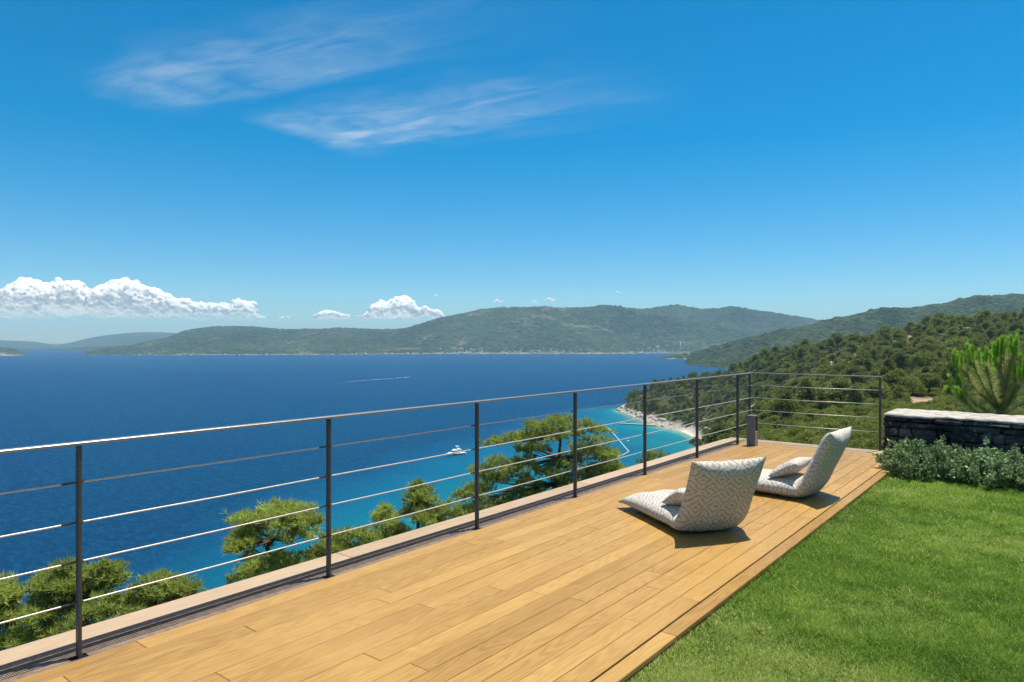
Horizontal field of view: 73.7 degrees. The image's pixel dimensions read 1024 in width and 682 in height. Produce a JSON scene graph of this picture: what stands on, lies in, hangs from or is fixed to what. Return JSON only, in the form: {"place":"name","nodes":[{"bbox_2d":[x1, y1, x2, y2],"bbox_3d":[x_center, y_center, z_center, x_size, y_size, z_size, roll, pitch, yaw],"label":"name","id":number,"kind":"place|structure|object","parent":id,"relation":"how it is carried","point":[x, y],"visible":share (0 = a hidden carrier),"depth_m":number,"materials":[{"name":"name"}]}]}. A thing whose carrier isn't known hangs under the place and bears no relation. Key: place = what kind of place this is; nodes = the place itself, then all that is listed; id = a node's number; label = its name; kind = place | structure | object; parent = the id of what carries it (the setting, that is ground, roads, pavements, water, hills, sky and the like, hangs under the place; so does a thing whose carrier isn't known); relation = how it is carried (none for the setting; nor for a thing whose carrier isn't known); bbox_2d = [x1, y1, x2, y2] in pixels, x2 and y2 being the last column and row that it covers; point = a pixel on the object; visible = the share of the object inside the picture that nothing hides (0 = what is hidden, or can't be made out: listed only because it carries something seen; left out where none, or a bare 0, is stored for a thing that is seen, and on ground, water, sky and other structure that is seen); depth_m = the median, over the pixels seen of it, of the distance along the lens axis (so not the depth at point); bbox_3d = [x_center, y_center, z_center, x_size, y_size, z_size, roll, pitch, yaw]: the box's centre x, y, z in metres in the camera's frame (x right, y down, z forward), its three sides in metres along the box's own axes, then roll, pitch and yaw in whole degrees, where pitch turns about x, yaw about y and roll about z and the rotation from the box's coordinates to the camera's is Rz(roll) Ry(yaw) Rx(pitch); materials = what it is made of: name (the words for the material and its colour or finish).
{"place":"outdoors","nodes":[
{"label":"outdoors","id":0,"kind":"place"},
{"bbox_2d":[0,347,26,355],"bbox_3d":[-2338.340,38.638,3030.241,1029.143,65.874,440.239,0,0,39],"label":"brown headland","id":1,"kind":"structure","parent":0,"point":[8,352],"depth_m":2925.11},
{"bbox_2d":[3,345,123,349],"bbox_3d":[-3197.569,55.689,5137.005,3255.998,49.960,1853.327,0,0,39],"label":"hills","id":2,"kind":"structure","parent":0,"point":[84,348],"depth_m":4832.23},
{"bbox_2d":[0,332,175,347],"bbox_3d":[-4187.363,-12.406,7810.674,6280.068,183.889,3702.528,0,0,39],"label":"distant hills","id":3,"kind":"structure","parent":0,"point":[124,339],"depth_m":7057.70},
{"bbox_2d":[0,277,258,315],"bbox_3d":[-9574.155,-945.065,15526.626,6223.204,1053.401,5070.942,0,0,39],"label":"cloud","id":4,"kind":"structure","parent":0,"point":[57,294],"depth_m":15133.17,"materials":[{"name":"white"}]},
{"bbox_2d":[0,347,730,649],"bbox_3d":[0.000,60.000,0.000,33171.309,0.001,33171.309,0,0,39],"label":"sea","id":5,"kind":"structure","parent":0,"point":[54,396],"depth_m":442.81,"materials":[{"name":"liquid"}]},
{"bbox_2d":[446,446,466,455],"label":"motor yacht","id":6,"kind":"object","parent":5,"relation":"on","point":[457,450],"visible":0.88,"depth_m":358.06,"materials":[{"name":"white plastic"}]},
{"bbox_2d":[312,295,444,317],"bbox_3d":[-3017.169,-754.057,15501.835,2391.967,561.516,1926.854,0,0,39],"label":"cloud","id":7,"kind":"structure","parent":0,"point":[401,306],"depth_m":15337.22,"materials":[{"name":"white"}]},
{"bbox_2d":[77,304,819,354],"bbox_3d":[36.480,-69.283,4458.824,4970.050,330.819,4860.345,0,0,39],"label":"mountain","id":8,"kind":"structure","parent":0,"point":[600,329],"depth_m":3638.14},
{"bbox_2d":[0,0,1023,343],"label":"sky","id":9,"kind":"structure","parent":0,"point":[299,160],"materials":[{"name":"blue"}]},
{"bbox_2d":[657,351,694,358],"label":"headland","id":10,"kind":"structure","parent":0,"point":[680,356],"depth_m":2263.35,"materials":[{"name":"green plant"}]},
{"bbox_2d":[618,326,1012,444],"bbox_3d":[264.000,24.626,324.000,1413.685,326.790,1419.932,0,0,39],"label":"hillside","id":11,"kind":"structure","parent":0,"point":[689,429],"depth_m":472.44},
{"bbox_2d":[0,568,30,650],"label":"pine tree","id":12,"kind":"object","parent":11,"relation":"on","point":[10,597],"visible":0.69,"depth_m":17.89,"materials":[{"name":"green plant"}]},
{"bbox_2d":[0,552,146,650],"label":"pine tree","id":13,"kind":"object","parent":11,"relation":"on","point":[59,585],"visible":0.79,"depth_m":17.66,"materials":[{"name":"green plant"}]},
{"bbox_2d":[103,567,207,619],"bbox_3d":[-10.143,9.453,19.201,3.712,6.217,2.822,0,0,39],"label":"pine tree","id":14,"kind":"object","parent":11,"relation":"on","point":[158,593],"visible":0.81,"depth_m":18.78,"materials":[{"name":"green plant"}]},
{"bbox_2d":[221,494,325,584],"bbox_3d":[-7.518,8.612,21.542,3.277,7.725,5.199,0,0,-24],"label":"pine tree","id":15,"kind":"object","parent":11,"relation":"on","point":[241,538],"visible":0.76,"depth_m":21.32,"materials":[{"name":"green plant"}]},
{"bbox_2d":[295,523,383,561],"bbox_3d":[-5.600,8.960,22.488,3.810,5.875,3.307,0,0,39],"label":"pine tree","id":16,"kind":"object","parent":11,"relation":"on","point":[340,542],"visible":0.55,"depth_m":22.36,"materials":[{"name":"green plant"}]},
{"bbox_2d":[363,500,412,543],"bbox_3d":[-4.851,9.222,25.970,2.189,6.456,2.547,0,0,-21],"label":"pine tree","id":17,"kind":"object","parent":11,"relation":"on","point":[386,528],"visible":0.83,"depth_m":25.39,"materials":[{"name":"green plant"}]},
{"bbox_2d":[397,476,469,531],"bbox_3d":[-2.814,8.508,26.011,2.891,6.761,3.402,0,0,39],"label":"pine tree","id":18,"kind":"object","parent":11,"relation":"on","point":[418,498],"visible":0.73,"depth_m":25.56,"materials":[{"name":"green plant"}]},
{"bbox_2d":[450,412,623,513],"bbox_3d":[1.271,7.221,30.462,7.910,8.502,5.815,0,0,2],"label":"pine tree","id":19,"kind":"object","parent":11,"relation":"on","point":[548,426],"visible":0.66,"depth_m":29.59,"materials":[{"name":"green plant"}]},
{"bbox_2d":[635,449,669,462],"bbox_3d":[9.814,10.890,46.144,2.649,7.451,3.159,0,0,39],"label":"pine tree","id":20,"kind":"object","parent":11,"relation":"on","point":[651,454],"visible":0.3,"depth_m":45.74,"materials":[{"name":"green plant"}]},
{"bbox_2d":[709,414,725,427],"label":"pine tree","id":21,"kind":"object","parent":11,"relation":"on","point":[719,420],"visible":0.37,"depth_m":273.80,"materials":[{"name":"green plant"}]},
{"bbox_2d":[701,422,739,442],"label":"pine tree","id":22,"kind":"object","parent":11,"relation":"on","point":[711,438],"visible":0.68,"depth_m":131.14,"materials":[{"name":"green plant"}]},
{"bbox_2d":[722,405,748,421],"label":"pine tree","id":23,"kind":"object","parent":11,"relation":"on","point":[729,412],"visible":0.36,"depth_m":219.64,"materials":[{"name":"green plant"}]},
{"bbox_2d":[740,393,755,404],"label":"pine tree","id":24,"kind":"object","parent":11,"relation":"on","point":[746,395],"visible":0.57,"depth_m":355.88,"materials":[{"name":"green plant"}]},
{"bbox_2d":[739,412,762,427],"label":"pine tree","id":25,"kind":"object","parent":11,"relation":"on","point":[742,419],"visible":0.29,"depth_m":137.37,"materials":[{"name":"green plant"}]},
{"bbox_2d":[754,358,766,370],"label":"pine tree","id":26,"kind":"object","parent":11,"relation":"on","point":[759,363],"visible":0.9,"depth_m":443.41,"materials":[{"name":"green plant"}]},
{"bbox_2d":[754,399,771,411],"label":"pine tree","id":27,"kind":"object","parent":11,"relation":"on","point":[759,405],"visible":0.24,"depth_m":215.45,"materials":[{"name":"green plant"}]},
{"bbox_2d":[758,409,769,419],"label":"pine tree","id":28,"kind":"object","parent":11,"relation":"on","point":[763,413],"visible":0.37,"depth_m":147.76,"materials":[{"name":"green plant"}]},
{"bbox_2d":[762,386,781,399],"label":"pine tree","id":29,"kind":"object","parent":11,"relation":"on","point":[770,390],"visible":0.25,"depth_m":253.68,"materials":[{"name":"green plant"}]},
{"bbox_2d":[768,432,789,441],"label":"maquis bush","id":30,"kind":"object","parent":11,"relation":"on","point":[777,436],"visible":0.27,"depth_m":70.16,"materials":[{"name":"green plant"}]},
{"bbox_2d":[772,368,785,385],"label":"pine tree","id":31,"kind":"object","parent":11,"relation":"on","point":[779,378],"visible":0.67,"depth_m":364.35,"materials":[{"name":"green plant"}]},
{"bbox_2d":[764,387,802,416],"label":"pine tree","id":32,"kind":"object","parent":11,"relation":"on","point":[789,405],"visible":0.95,"depth_m":126.28,"materials":[{"name":"green plant"}]},
{"bbox_2d":[776,368,791,382],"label":"pine tree","id":33,"kind":"object","parent":11,"relation":"on","point":[786,370],"visible":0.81,"depth_m":356.03,"materials":[{"name":"green plant"}]},
{"bbox_2d":[784,425,802,438],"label":"maquis bush","id":34,"kind":"object","parent":11,"relation":"on","point":[794,428],"visible":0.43,"depth_m":72.38,"materials":[{"name":"green plant"}]},
{"bbox_2d":[791,429,817,440],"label":"maquis bush","id":35,"kind":"object","parent":11,"relation":"on","point":[804,436],"visible":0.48,"depth_m":67.70,"materials":[{"name":"green plant"}]},
{"bbox_2d":[795,376,817,405],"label":"pine tree","id":36,"kind":"object","parent":11,"relation":"on","point":[806,381],"visible":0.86,"depth_m":134.82,"materials":[{"name":"green plant"}]},
{"bbox_2d":[805,353,821,362],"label":"pine tree","id":37,"kind":"object","parent":11,"relation":"on","point":[816,357],"visible":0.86,"depth_m":381.87,"materials":[{"name":"green plant"}]},
{"bbox_2d":[811,364,829,376],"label":"pine tree","id":38,"kind":"object","parent":11,"relation":"on","point":[819,368],"visible":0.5,"depth_m":282.30,"materials":[{"name":"green plant"}]},
{"bbox_2d":[812,391,829,409],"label":"pine tree","id":39,"kind":"object","parent":11,"relation":"on","point":[822,396],"visible":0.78,"depth_m":123.97,"materials":[{"name":"green plant"}]},
{"bbox_2d":[624,307,1023,450],"bbox_3d":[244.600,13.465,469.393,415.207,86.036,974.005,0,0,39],"label":"woodland","id":40,"kind":"object","parent":11,"relation":"on","point":[787,354],"visible":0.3,"depth_m":358.42,"materials":[{"name":"green plant"}]},
{"bbox_2d":[816,380,834,399],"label":"pine tree","id":41,"kind":"object","parent":11,"relation":"on","point":[826,383],"visible":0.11,"depth_m":133.18,"materials":[{"name":"green plant"}]},
{"bbox_2d":[819,369,840,384],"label":"pine tree","id":42,"kind":"object","parent":11,"relation":"on","point":[824,378],"visible":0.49,"depth_m":237.72,"materials":[{"name":"green plant"}]},
{"bbox_2d":[824,338,836,348],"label":"pine tree","id":43,"kind":"object","parent":11,"relation":"on","point":[830,343],"visible":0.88,"depth_m":410.54,"materials":[{"name":"green plant"}]},
{"bbox_2d":[818,421,845,429],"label":"maquis bush","id":44,"kind":"object","parent":11,"relation":"on","point":[833,424],"visible":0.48,"depth_m":69.14,"materials":[{"name":"green plant"}]},
{"bbox_2d":[831,333,844,349],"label":"pine tree","id":45,"kind":"object","parent":11,"relation":"on","point":[836,338],"visible":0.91,"depth_m":415.14,"materials":[{"name":"green plant"}]},
{"bbox_2d":[832,363,846,371],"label":"pine tree","id":46,"kind":"object","parent":11,"relation":"on","point":[838,367],"visible":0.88,"depth_m":264.96,"materials":[{"name":"green plant"}]},
{"bbox_2d":[823,376,863,401],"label":"pine tree","id":47,"kind":"object","parent":11,"relation":"on","point":[842,385],"visible":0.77,"depth_m":125.41,"materials":[{"name":"green plant"}]},
{"bbox_2d":[841,340,859,353],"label":"pine tree","id":48,"kind":"object","parent":11,"relation":"on","point":[850,347],"visible":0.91,"depth_m":345.40,"materials":[{"name":"green plant"}]},
{"bbox_2d":[838,385,868,407],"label":"pine tree","id":49,"kind":"object","parent":11,"relation":"on","point":[856,395],"visible":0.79,"depth_m":118.88,"materials":[{"name":"green plant"}]},
{"bbox_2d":[846,333,860,342],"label":"pine tree","id":50,"kind":"object","parent":11,"relation":"on","point":[854,337],"visible":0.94,"depth_m":399.89,"materials":[{"name":"green plant"}]},
{"bbox_2d":[839,364,869,383],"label":"pine tree","id":51,"kind":"object","parent":11,"relation":"on","point":[856,370],"visible":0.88,"depth_m":218.92,"materials":[{"name":"green plant"}]},
{"bbox_2d":[848,351,874,365],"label":"pine tree","id":52,"kind":"object","parent":11,"relation":"on","point":[861,356],"visible":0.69,"depth_m":254.91,"materials":[{"name":"green plant"}]},
{"bbox_2d":[851,429,875,437],"bbox_3d":[28.382,8.669,55.230,2.876,3.163,2.644,0,0,39],"label":"maquis bush","id":53,"kind":"object","parent":11,"relation":"on","point":[859,433],"visible":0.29,"depth_m":54.68,"materials":[{"name":"green plant"}]},
{"bbox_2d":[855,344,874,354],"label":"pine tree","id":54,"kind":"object","parent":11,"relation":"on","point":[867,347],"visible":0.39,"depth_m":313.80,"materials":[{"name":"green plant"}]},
{"bbox_2d":[855,425,878,437],"bbox_3d":[29.622,8.617,57.222,2.766,3.197,2.482,0,0,-30],"label":"maquis bush","id":55,"kind":"object","parent":11,"relation":"on","point":[868,428],"visible":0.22,"depth_m":56.56,"materials":[{"name":"green plant"}]},
{"bbox_2d":[861,358,873,379],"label":"pine tree","id":56,"kind":"object","parent":11,"relation":"on","point":[867,363],"visible":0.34,"depth_m":228.15,"materials":[{"name":"green plant"}]},
{"bbox_2d":[860,438,882,449],"bbox_3d":[25.965,8.466,49.630,2.847,2.952,2.158,0,0,-40],"label":"maquis bush","id":57,"kind":"object","parent":11,"relation":"on","point":[867,440],"visible":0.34,"depth_m":49.17,"materials":[{"name":"green plant"}]},
{"bbox_2d":[869,346,880,362],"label":"pine tree","id":58,"kind":"object","parent":11,"relation":"on","point":[874,355],"visible":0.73,"depth_m":267.63,"materials":[{"name":"green plant"}]},
{"bbox_2d":[860,380,891,398],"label":"pine tree","id":59,"kind":"object","parent":11,"relation":"on","point":[872,387],"visible":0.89,"depth_m":128.00,"materials":[{"name":"green plant"}]},
{"bbox_2d":[873,366,891,388],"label":"pine tree","id":60,"kind":"object","parent":11,"relation":"on","point":[883,371],"visible":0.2,"depth_m":139.20,"materials":[{"name":"green plant"}]},
{"bbox_2d":[875,340,892,348],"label":"pine tree","id":61,"kind":"object","parent":11,"relation":"on","point":[883,343],"visible":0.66,"depth_m":318.86,"materials":[{"name":"green plant"}]},
{"bbox_2d":[876,357,896,378],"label":"pine tree","id":62,"kind":"object","parent":11,"relation":"on","point":[889,363],"visible":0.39,"depth_m":159.77,"materials":[{"name":"green plant"}]},
{"bbox_2d":[878,368,919,394],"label":"pine tree","id":63,"kind":"object","parent":11,"relation":"on","point":[894,378],"visible":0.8,"depth_m":133.30,"materials":[{"name":"green plant"}]},
{"bbox_2d":[891,329,908,339],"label":"pine tree","id":64,"kind":"object","parent":11,"relation":"on","point":[897,333],"visible":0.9,"depth_m":338.09,"materials":[{"name":"green plant"}]},
{"bbox_2d":[890,386,910,403],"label":"pine tree","id":65,"kind":"object","parent":11,"relation":"on","point":[898,389],"visible":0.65,"depth_m":123.37,"materials":[{"name":"green plant"}]},
{"bbox_2d":[890,350,917,370],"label":"pine tree","id":66,"kind":"object","parent":11,"relation":"on","point":[901,356],"visible":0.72,"depth_m":221.14,"materials":[{"name":"green plant"}]},
{"bbox_2d":[902,347,916,354],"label":"pine tree","id":67,"kind":"object","parent":11,"relation":"on","point":[908,350],"visible":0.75,"depth_m":253.42,"materials":[{"name":"green plant"}]},
{"bbox_2d":[908,351,936,368],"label":"pine tree","id":68,"kind":"object","parent":11,"relation":"on","point":[918,359],"visible":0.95,"depth_m":210.77,"materials":[{"name":"green plant"}]},
{"bbox_2d":[918,315,932,325],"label":"pine tree","id":69,"kind":"object","parent":11,"relation":"on","point":[926,319],"visible":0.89,"depth_m":387.21,"materials":[{"name":"green plant"}]},
{"bbox_2d":[916,337,940,351],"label":"pine tree","id":70,"kind":"object","parent":11,"relation":"on","point":[926,343],"visible":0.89,"depth_m":253.44,"materials":[{"name":"green plant"}]},
{"bbox_2d":[919,372,942,390],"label":"pine tree","id":71,"kind":"object","parent":11,"relation":"on","point":[931,378],"visible":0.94,"depth_m":144.00,"materials":[{"name":"green plant"}]},
{"bbox_2d":[930,313,949,324],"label":"pine tree","id":72,"kind":"object","parent":11,"relation":"on","point":[939,315],"visible":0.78,"depth_m":378.73,"materials":[{"name":"green plant"}]},
{"bbox_2d":[927,366,953,387],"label":"pine tree","id":73,"kind":"object","parent":11,"relation":"on","point":[940,371],"visible":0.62,"depth_m":148.72,"materials":[{"name":"green plant"}]},
{"bbox_2d":[929,397,954,406],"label":"maquis bush","id":74,"kind":"object","parent":11,"relation":"on","point":[950,401],"visible":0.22,"depth_m":89.94,"materials":[{"name":"green plant"}]},
{"bbox_2d":[945,317,959,329],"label":"pine tree","id":75,"kind":"object","parent":11,"relation":"on","point":[953,321],"visible":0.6,"depth_m":343.81,"materials":[{"name":"green plant"}]},
{"bbox_2d":[946,326,959,337],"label":"pine tree","id":76,"kind":"object","parent":11,"relation":"on","point":[951,331],"visible":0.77,"depth_m":310.50,"materials":[{"name":"green plant"}]},
{"bbox_2d":[944,336,970,347],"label":"pine tree","id":77,"kind":"object","parent":11,"relation":"on","point":[947,343],"visible":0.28,"depth_m":245.83,"materials":[{"name":"green plant"}]},
{"bbox_2d":[943,339,977,356],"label":"pine tree","id":78,"kind":"object","parent":11,"relation":"on","point":[958,344],"visible":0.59,"depth_m":229.98,"materials":[{"name":"green plant"}]},
{"bbox_2d":[942,352,981,377],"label":"pine tree","id":79,"kind":"object","parent":11,"relation":"on","point":[948,367],"visible":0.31,"depth_m":147.38,"materials":[{"name":"green plant"}]},
{"bbox_2d":[957,328,971,337],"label":"pine tree","id":80,"kind":"object","parent":11,"relation":"on","point":[964,330],"visible":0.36,"depth_m":281.64,"materials":[{"name":"green plant"}]},
{"bbox_2d":[962,378,986,391],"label":"pine tree","id":81,"kind":"object","parent":11,"relation":"on","point":[967,385],"visible":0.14,"depth_m":112.57,"materials":[{"name":"green plant"}]},
{"bbox_2d":[968,339,986,359],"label":"pine tree","id":82,"kind":"object","parent":11,"relation":"on","point":[977,343],"visible":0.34,"depth_m":232.67,"materials":[{"name":"green plant"}]},
{"bbox_2d":[974,313,985,329],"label":"pine tree","id":83,"kind":"object","parent":11,"relation":"on","point":[980,317],"visible":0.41,"depth_m":339.94,"materials":[{"name":"green plant"}]},
{"bbox_2d":[943,326,1023,415],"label":"young pine","id":84,"kind":"object","parent":11,"relation":"on","point":[997,388],"visible":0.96,"depth_m":12.96,"materials":[{"name":"green plant"}]},
{"bbox_2d":[979,320,994,329],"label":"pine tree","id":85,"kind":"object","parent":11,"relation":"on","point":[985,324],"visible":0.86,"depth_m":326.79,"materials":[{"name":"green plant"}]},
{"bbox_2d":[993,329,1011,338],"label":"pine tree","id":86,"kind":"object","parent":11,"relation":"on","point":[999,332],"visible":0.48,"depth_m":291.69,"materials":[{"name":"green plant"}]},
{"bbox_2d":[1005,321,1023,335],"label":"pine tree","id":87,"kind":"object","parent":11,"relation":"on","point":[1013,327],"visible":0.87,"depth_m":294.56,"materials":[{"name":"green plant"}]},
{"bbox_2d":[1005,340,1023,363],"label":"pine tree","id":88,"kind":"object","parent":11,"relation":"on","point":[1021,345],"visible":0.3,"depth_m":147.26,"materials":[{"name":"green plant"}]},
{"bbox_2d":[627,470,1023,681],"bbox_3d":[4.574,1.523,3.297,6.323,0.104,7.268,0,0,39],"label":"grass","id":89,"kind":"structure","parent":0,"point":[968,597],"depth_m":4.03,"materials":[{"name":"green plant"}]},
{"bbox_2d":[871,434,982,481],"bbox_3d":[4.776,1.343,7.888,1.030,0.549,0.935,0,0,8],"label":"shrub","id":90,"kind":"object","parent":89,"relation":"on","point":[905,457],"visible":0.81,"depth_m":7.72,"materials":[{"name":"green plant"}]},
{"bbox_2d":[883,408,1023,467],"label":"stone wall","id":91,"kind":"structure","parent":89,"relation":"on","point":[974,430],"depth_m":8.17,"materials":[{"name":"grey stone"}]},
{"bbox_2d":[935,437,1023,489],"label":"shrub","id":92,"kind":"object","parent":89,"relation":"on","point":[996,468],"visible":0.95,"depth_m":7.32,"materials":[{"name":"green plant"}]},
{"bbox_2d":[686,293,1023,367],"bbox_3d":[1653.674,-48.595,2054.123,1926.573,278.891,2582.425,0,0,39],"label":"hill","id":93,"kind":"structure","parent":0,"point":[726,354],"depth_m":1783.67,"materials":[{"name":"green plant"}]},
{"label":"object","id":94,"kind":"structure","parent":0,"visible":0},
{"bbox_2d":[0,437,883,670],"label":"coping","id":95,"kind":"object","parent":94,"relation":"on","point":[31,651],"visible":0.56,"depth_m":4.38,"materials":[{"name":"brown stone"}]},
{"bbox_2d":[748,372,881,450],"bbox_3d":[4.354,1.052,9.938,1.843,1.136,0.036,0,0,39],"label":"cable railing","id":96,"kind":"object","parent":95,"relation":"on","point":[879,390],"visible":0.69,"depth_m":9.80,"materials":[{"name":"metal"}]},
{"bbox_2d":[12,441,890,681],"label":"deck","id":97,"kind":"structure","parent":94,"relation":"on","point":[603,585],"depth_m":3.92,"materials":[{"name":"brown wood"}]},
{"bbox_2d":[0,444,736,681],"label":"drain","id":98,"kind":"object","parent":97,"relation":"in","point":[17,672],"visible":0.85,"depth_m":4.13,"materials":[{"name":"metal"}]},
{"bbox_2d":[0,372,752,661],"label":"cable railing","id":99,"kind":"object","parent":97,"relation":"on","point":[79,522],"visible":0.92,"depth_m":4.38,"materials":[{"name":"metal"}]},
{"bbox_2d":[618,456,766,531],"bbox_3d":[1.459,1.203,5.708,0.670,0.630,1.224,0,0,-19],"label":"floor lounger","id":100,"kind":"object","parent":97,"relation":"on","point":[718,495],"visible":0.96,"depth_m":5.22,"materials":[{"name":"fabric"}]},
{"bbox_2d":[661,488,685,504],"bbox_3d":[1.504,1.265,5.575,0.500,0.139,0.300,0,-28,-19],"label":"lumbar pillow","id":101,"kind":"object","parent":100,"relation":"on","point":[675,497],"visible":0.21,"depth_m":5.47,"materials":[{"name":"fabric"}]},
{"bbox_2d":[747,415,757,445],"bbox_3d":[3.471,1.290,9.861,0.118,0.440,0.121,0,0,43],"label":"bollard lamp","id":102,"kind":"object","parent":97,"relation":"on","point":[752,430],"visible":1,"depth_m":9.82,"materials":[{"name":"grey metal"}]},
{"bbox_2d":[755,426,851,497],"bbox_3d":[2.635,1.174,6.877,1.342,0.682,0.670,0,0,42],"label":"floor lounger","id":103,"kind":"object","parent":97,"relation":"on","point":[814,478],"visible":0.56,"depth_m":6.44,"materials":[{"name":"fabric"}]},
{"bbox_2d":[768,457,811,476],"bbox_3d":[2.766,1.251,6.761,0.500,0.138,0.320,0,-30,-48],"label":"lumbar pillow","id":104,"kind":"object","parent":103,"relation":"on","point":[793,466],"visible":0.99,"depth_m":6.63,"materials":[{"name":"fabric"}]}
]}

